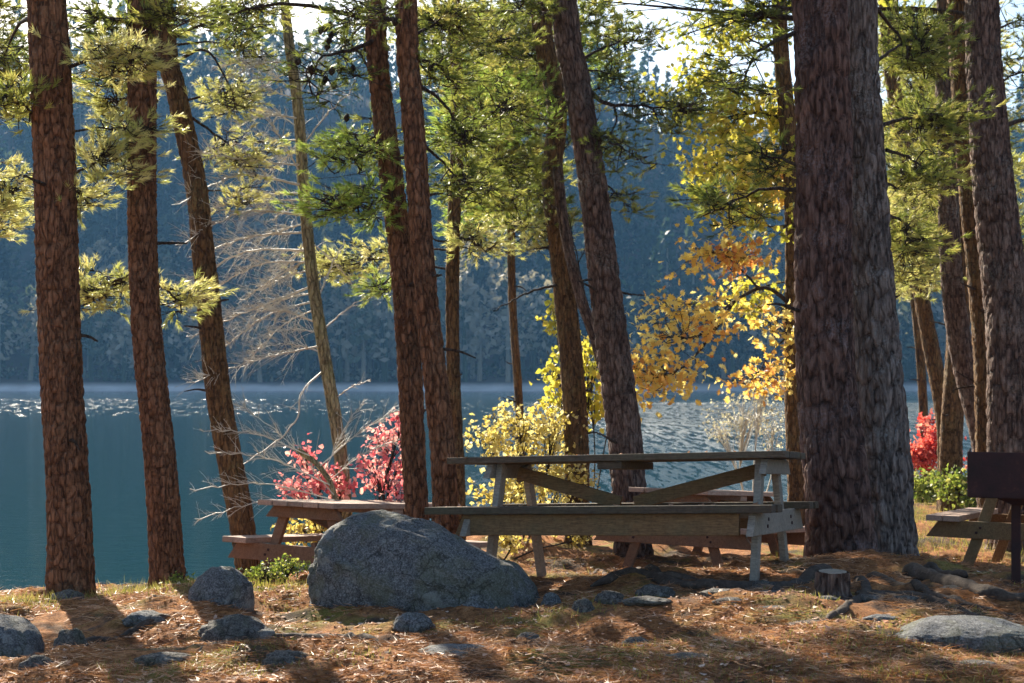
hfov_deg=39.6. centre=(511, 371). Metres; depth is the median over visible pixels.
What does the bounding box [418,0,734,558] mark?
pine tree
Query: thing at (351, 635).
surface root
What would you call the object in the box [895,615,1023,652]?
boulder
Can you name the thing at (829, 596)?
stone
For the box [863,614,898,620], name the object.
stone
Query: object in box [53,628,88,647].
stone
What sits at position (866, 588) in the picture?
surface root
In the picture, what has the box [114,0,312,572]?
pine tree
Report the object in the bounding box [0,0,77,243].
pine tree
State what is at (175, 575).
green plant
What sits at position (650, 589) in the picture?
stone
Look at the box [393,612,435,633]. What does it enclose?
stone
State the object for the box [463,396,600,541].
gold shrub
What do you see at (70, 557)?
pine tree
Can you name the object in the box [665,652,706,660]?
stone
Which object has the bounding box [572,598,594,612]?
stone
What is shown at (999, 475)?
park grill
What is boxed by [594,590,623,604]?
stone
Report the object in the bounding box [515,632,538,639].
stone
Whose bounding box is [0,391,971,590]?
lake
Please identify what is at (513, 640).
fallen leaves
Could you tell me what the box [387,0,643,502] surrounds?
pine tree
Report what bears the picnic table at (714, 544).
on the ground at (50, 624)
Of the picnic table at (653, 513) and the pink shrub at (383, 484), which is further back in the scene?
the pink shrub at (383, 484)
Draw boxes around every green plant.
[161,571,195,583]
[238,553,314,584]
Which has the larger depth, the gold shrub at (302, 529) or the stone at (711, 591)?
the gold shrub at (302, 529)
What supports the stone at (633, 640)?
on the ground at (50, 624)
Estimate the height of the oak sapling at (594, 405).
2.643 m
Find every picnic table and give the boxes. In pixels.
[222,499,486,580]
[425,451,818,580]
[594,487,805,567]
[926,498,1023,565]
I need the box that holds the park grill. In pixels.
[967,448,1023,582]
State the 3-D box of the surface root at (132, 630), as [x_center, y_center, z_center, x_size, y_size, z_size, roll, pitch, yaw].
[-1.978,1.333,7.377,0.501,0.124,0.104,0,0,-36]
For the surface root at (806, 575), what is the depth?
8.07 m
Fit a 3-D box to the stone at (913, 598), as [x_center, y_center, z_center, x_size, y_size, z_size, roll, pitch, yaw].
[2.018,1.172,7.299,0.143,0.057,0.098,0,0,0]
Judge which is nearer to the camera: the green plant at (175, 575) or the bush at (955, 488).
the green plant at (175, 575)
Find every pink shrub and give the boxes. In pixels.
[273,433,362,541]
[349,408,403,501]
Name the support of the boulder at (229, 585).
on the ground at (50, 624)
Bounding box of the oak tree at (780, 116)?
[591,0,925,525]
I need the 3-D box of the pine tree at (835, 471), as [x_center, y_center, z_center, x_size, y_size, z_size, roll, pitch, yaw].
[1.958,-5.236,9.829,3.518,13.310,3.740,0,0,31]
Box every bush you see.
[913,467,936,502]
[925,463,976,509]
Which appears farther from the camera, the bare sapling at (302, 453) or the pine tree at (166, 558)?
the bare sapling at (302, 453)
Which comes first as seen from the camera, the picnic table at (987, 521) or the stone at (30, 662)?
the stone at (30, 662)
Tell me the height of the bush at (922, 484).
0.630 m
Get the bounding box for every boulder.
[0,614,44,657]
[188,566,254,611]
[307,509,539,611]
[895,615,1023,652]
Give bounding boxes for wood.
[0,0,1023,383]
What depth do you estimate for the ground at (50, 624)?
7.23 m
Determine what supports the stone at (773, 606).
on the ground at (50, 624)
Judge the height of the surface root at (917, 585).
0.118 m
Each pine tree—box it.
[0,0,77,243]
[0,0,200,597]
[18,0,241,589]
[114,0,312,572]
[187,0,491,519]
[313,0,541,535]
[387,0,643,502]
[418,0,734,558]
[438,0,627,545]
[595,0,877,556]
[652,0,1009,555]
[765,0,1023,507]
[791,0,1018,507]
[877,0,1023,478]
[877,0,1023,553]
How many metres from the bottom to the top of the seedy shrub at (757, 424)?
1.855 m
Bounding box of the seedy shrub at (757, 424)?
[699,365,784,491]
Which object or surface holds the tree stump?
on the ground at (50, 624)
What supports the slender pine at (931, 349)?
on the ground at (50, 624)
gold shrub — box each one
[270,518,327,570]
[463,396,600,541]
[485,536,592,559]
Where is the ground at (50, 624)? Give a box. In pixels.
[0,495,1023,682]
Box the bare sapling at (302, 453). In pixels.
[190,385,399,524]
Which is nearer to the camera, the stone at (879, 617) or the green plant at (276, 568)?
the stone at (879, 617)
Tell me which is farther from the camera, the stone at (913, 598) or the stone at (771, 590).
the stone at (771, 590)
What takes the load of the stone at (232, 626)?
on the ground at (50, 624)
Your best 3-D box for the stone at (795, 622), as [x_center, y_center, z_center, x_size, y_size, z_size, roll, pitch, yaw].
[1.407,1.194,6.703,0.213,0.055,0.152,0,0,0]
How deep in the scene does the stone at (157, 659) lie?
6.30 m
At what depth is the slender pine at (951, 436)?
17.29 m
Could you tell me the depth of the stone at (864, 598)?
7.36 m
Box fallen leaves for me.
[0,450,1021,682]
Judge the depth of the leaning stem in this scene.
13.86 m
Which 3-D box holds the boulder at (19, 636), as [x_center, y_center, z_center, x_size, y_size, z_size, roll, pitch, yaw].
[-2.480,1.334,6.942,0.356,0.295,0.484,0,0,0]
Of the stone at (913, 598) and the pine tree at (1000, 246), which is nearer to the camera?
the stone at (913, 598)
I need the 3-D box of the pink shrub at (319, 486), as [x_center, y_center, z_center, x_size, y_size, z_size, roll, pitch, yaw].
[-1.850,1.209,12.795,0.703,1.303,0.830,0,0,-44]
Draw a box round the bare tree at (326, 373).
[160,0,373,518]
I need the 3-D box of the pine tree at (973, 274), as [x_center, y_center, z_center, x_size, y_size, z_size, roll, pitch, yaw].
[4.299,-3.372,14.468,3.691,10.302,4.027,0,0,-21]
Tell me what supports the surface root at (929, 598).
on the ground at (50, 624)
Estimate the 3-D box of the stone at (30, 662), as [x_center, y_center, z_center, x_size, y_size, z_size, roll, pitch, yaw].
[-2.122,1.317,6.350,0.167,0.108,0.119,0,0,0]
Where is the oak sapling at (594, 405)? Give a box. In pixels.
[529,290,637,502]
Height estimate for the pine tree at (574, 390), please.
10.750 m
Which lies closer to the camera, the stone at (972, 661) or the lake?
the stone at (972, 661)
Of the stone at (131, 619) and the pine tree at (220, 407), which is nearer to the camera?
the stone at (131, 619)
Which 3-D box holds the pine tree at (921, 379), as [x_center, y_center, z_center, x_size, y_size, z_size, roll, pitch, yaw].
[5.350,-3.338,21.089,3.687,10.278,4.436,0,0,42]
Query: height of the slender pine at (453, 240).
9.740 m
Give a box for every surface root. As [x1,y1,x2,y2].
[86,613,170,642]
[198,632,378,650]
[590,567,779,589]
[593,564,697,579]
[771,563,832,589]
[825,575,871,620]
[855,589,978,615]
[866,571,1016,616]
[902,562,1023,601]
[924,562,967,577]
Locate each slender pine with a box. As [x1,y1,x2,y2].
[280,0,611,539]
[729,0,943,501]
[885,0,969,510]
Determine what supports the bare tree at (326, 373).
on the ground at (50, 624)
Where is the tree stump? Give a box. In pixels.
[812,569,852,600]
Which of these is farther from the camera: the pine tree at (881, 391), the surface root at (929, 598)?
the pine tree at (881, 391)
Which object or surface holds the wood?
on the hillside
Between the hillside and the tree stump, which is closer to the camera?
the tree stump
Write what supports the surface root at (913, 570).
on the ground at (50, 624)
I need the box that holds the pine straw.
[0,548,1023,682]
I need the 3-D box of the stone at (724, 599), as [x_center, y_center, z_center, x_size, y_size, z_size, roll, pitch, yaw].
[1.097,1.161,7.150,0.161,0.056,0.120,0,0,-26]
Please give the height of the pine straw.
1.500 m
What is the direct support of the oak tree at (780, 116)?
on the ground at (50, 624)
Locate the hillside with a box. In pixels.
[0,79,1023,390]
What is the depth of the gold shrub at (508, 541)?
12.91 m
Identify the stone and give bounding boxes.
[18,655,52,672]
[48,589,84,601]
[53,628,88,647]
[122,610,164,626]
[134,652,190,666]
[197,614,274,642]
[261,650,307,666]
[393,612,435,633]
[419,643,491,656]
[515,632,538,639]
[540,592,560,606]
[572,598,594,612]
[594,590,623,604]
[621,596,671,606]
[621,636,650,645]
[635,583,675,597]
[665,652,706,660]
[700,588,729,597]
[712,597,741,604]
[747,580,777,589]
[752,590,783,592]
[759,605,786,610]
[789,619,823,624]
[820,595,836,599]
[852,594,883,602]
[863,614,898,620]
[892,595,918,601]
[939,585,962,590]
[957,659,995,666]
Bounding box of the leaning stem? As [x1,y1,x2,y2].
[553,164,598,366]
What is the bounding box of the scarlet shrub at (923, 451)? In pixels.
[910,408,966,475]
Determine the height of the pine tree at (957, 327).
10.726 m
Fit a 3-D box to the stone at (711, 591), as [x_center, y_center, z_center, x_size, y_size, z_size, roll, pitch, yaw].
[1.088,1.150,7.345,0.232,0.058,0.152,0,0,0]
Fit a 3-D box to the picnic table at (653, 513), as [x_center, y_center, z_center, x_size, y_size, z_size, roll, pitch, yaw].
[0.726,0.931,8.959,2.159,0.814,1.496,-3,-5,22]
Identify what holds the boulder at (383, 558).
on the ground at (50, 624)
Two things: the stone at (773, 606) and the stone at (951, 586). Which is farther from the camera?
the stone at (951, 586)
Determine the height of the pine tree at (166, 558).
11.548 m
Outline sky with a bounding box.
[0,0,1023,161]
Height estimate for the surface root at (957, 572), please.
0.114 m
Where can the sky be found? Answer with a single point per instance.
(662, 58)
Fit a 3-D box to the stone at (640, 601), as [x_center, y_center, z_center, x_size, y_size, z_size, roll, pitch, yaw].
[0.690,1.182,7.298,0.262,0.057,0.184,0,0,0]
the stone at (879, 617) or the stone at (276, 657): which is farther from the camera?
the stone at (879, 617)
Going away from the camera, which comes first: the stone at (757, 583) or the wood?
the stone at (757, 583)
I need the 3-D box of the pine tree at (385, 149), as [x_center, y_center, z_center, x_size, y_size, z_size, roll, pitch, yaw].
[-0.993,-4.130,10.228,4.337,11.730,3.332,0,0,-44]
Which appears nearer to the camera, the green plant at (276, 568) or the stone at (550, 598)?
the stone at (550, 598)
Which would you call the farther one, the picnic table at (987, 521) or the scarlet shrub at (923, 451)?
the scarlet shrub at (923, 451)
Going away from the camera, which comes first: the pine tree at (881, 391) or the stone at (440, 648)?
the stone at (440, 648)
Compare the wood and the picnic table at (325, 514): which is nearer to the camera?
the picnic table at (325, 514)
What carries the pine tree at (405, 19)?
on the ground at (50, 624)
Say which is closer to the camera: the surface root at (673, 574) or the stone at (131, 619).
the stone at (131, 619)
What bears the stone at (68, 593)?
on the ground at (50, 624)
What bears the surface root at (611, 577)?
on the ground at (50, 624)

